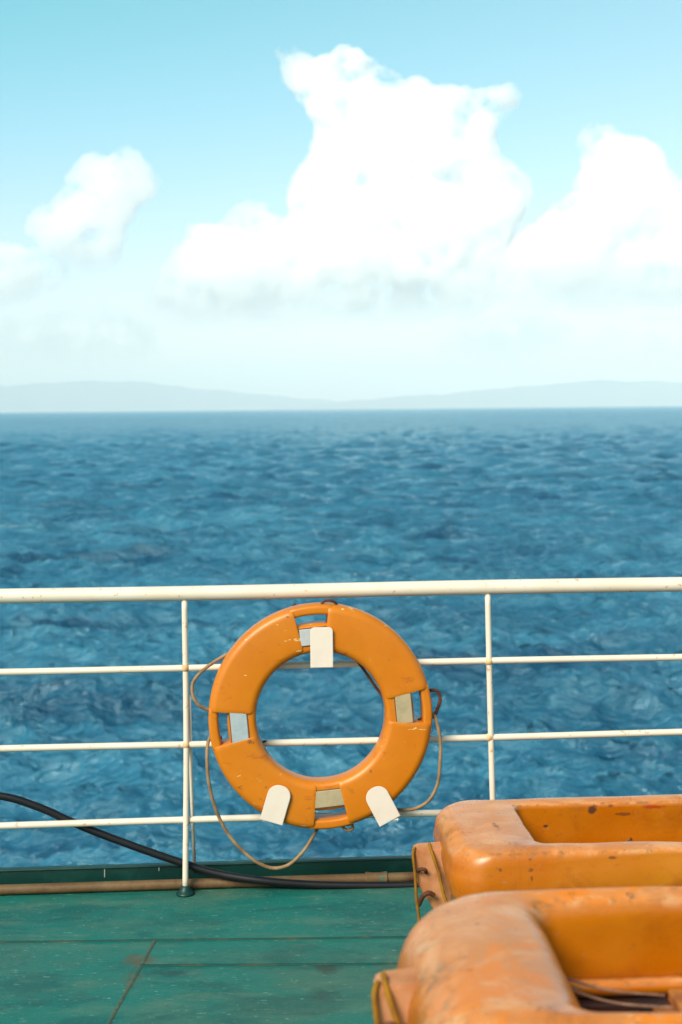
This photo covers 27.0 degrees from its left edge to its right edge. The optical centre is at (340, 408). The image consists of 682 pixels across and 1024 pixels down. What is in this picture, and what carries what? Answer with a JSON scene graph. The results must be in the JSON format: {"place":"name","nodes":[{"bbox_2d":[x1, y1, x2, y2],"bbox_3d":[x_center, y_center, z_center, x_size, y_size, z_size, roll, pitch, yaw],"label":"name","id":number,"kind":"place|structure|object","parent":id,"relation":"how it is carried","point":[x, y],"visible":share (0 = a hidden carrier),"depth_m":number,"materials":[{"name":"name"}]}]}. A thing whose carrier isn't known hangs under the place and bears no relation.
{"place":"outdoors","nodes":[
{"label":"outdoors","id":0,"kind":"place"},
{"bbox_2d":[0,380,334,412],"bbox_3d":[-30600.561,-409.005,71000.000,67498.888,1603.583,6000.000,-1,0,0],"label":"hills","id":1,"kind":"structure","parent":0,"point":[101,396],"depth_m":68816.84,"materials":[{"name":"white"}]},
{"bbox_2d":[0,406,681,867],"bbox_3d":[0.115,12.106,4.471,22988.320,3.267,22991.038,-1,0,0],"label":"sea","id":2,"kind":"structure","parent":0,"point":[202,498],"depth_m":89.62,"materials":[{"name":"liquid"}]},
{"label":"hull","id":3,"kind":"structure","parent":2,"relation":"on","visible":0},
{"bbox_2d":[0,886,453,1023],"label":"deck","id":4,"kind":"structure","parent":3,"relation":"on","point":[64,982],"depth_m":4.18,"materials":[{"name":"green paint"}]},
{"bbox_2d":[106,940,156,1023],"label":"weld seam","id":5,"kind":"object","parent":4,"relation":"on","point":[127,989],"visible":1,"depth_m":3.97,"materials":[{"name":"green metal"}]},
{"bbox_2d":[0,936,406,942],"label":"weld seam","id":6,"kind":"object","parent":4,"relation":"on","point":[202,939],"visible":0.59,"depth_m":4.29,"materials":[{"name":"green metal"}]},
{"bbox_2d":[0,855,412,884],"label":"coaming","id":7,"kind":"object","parent":4,"relation":"on","point":[155,871],"visible":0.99,"depth_m":4.81,"materials":[{"name":"green metal"}]},
{"bbox_2d":[0,871,413,894],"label":"deck pipe","id":8,"kind":"object","parent":4,"relation":"on","point":[112,886],"visible":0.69,"depth_m":4.72,"materials":[{"name":"brown metal"}]},
{"bbox_2d":[0,792,418,888],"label":"hose","id":9,"kind":"object","parent":4,"relation":"on","point":[126,843],"visible":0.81,"depth_m":4.72,"materials":[{"name":"black rubber"}]},
{"bbox_2d":[140,962,397,965],"bbox_3d":[0.796,1.590,4.083,2.749,0.004,0.011,-1,0,0],"label":"weld seam","id":10,"kind":"object","parent":4,"relation":"on","point":[274,964],"visible":0.48,"depth_m":4.09,"materials":[{"name":"green metal"}]},
{"bbox_2d":[0,577,681,896],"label":"railing","id":11,"kind":"object","parent":4,"relation":"on","point":[185,594],"visible":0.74,"depth_m":4.73,"materials":[{"name":"white metal"}]},
{"bbox_2d":[260,785,289,824],"bbox_3d":[-0.213,1.295,4.668,0.100,0.143,0.122,-1,0,0],"label":"buoy bracket","id":12,"kind":"object","parent":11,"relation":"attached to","point":[276,804],"visible":1,"depth_m":4.61,"materials":[{"name":"white paint"}]},
{"bbox_2d":[190,599,441,869],"bbox_3d":[-0.079,1.067,4.688,0.827,0.880,0.111,-1,0,-4],"label":"life buoy","id":13,"kind":"object","parent":11,"relation":"hanging from","point":[257,655],"visible":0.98,"depth_m":4.64,"materials":[{"name":"orange plastic"}]},
{"bbox_2d":[310,627,332,667],"bbox_3d":[-0.063,0.786,4.679,0.074,0.147,0.122,-1,0,0],"label":"buoy bracket","id":14,"kind":"object","parent":11,"relation":"attached to","point":[321,647],"visible":1,"depth_m":4.62,"materials":[{"name":"white paint"}]},
{"bbox_2d":[366,786,399,826],"bbox_3d":[0.138,1.299,4.692,0.112,0.132,0.124,-1,0,0],"label":"buoy bracket","id":15,"kind":"object","parent":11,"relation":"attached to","point":[382,806],"visible":1,"depth_m":4.63,"materials":[{"name":"white paint"}]},
{"bbox_2d":[576,995,670,1012],"bbox_3d":[0.818,1.313,2.308,1.120,0.559,0.465,-1,0,-3],"label":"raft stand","id":16,"kind":"object","parent":4,"relation":"on","point":[590,1004],"depth_m":2.48,"materials":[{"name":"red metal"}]},
{"bbox_2d":[371,886,681,1023],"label":"buoyant raft","id":17,"kind":"object","parent":16,"relation":"on","point":[549,956],"visible":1,"depth_m":2.39,"materials":[{"name":"orange plastic"}]},
{"bbox_2d":[0,0,681,401],"label":"sky","id":18,"kind":"structure","parent":0,"point":[333,200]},
{"bbox_2d":[275,380,681,409],"bbox_3d":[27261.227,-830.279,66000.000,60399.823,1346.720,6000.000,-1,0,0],"label":"hills","id":19,"kind":"structure","parent":0,"point":[602,393],"depth_m":63769.45,"materials":[{"name":"white"}]},
{"bbox_3d":[1.014,1.503,4.308,1.120,0.174,0.425,-1,0,-3],"label":"raft stand","id":20,"kind":"object","parent":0,"visible":0},
{"bbox_2d":[411,794,681,920],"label":"buoyant raft","id":21,"kind":"object","parent":20,"relation":"on","point":[478,846],"visible":0.86,"depth_m":4.19,"materials":[{"name":"orange plastic"}]}
]}

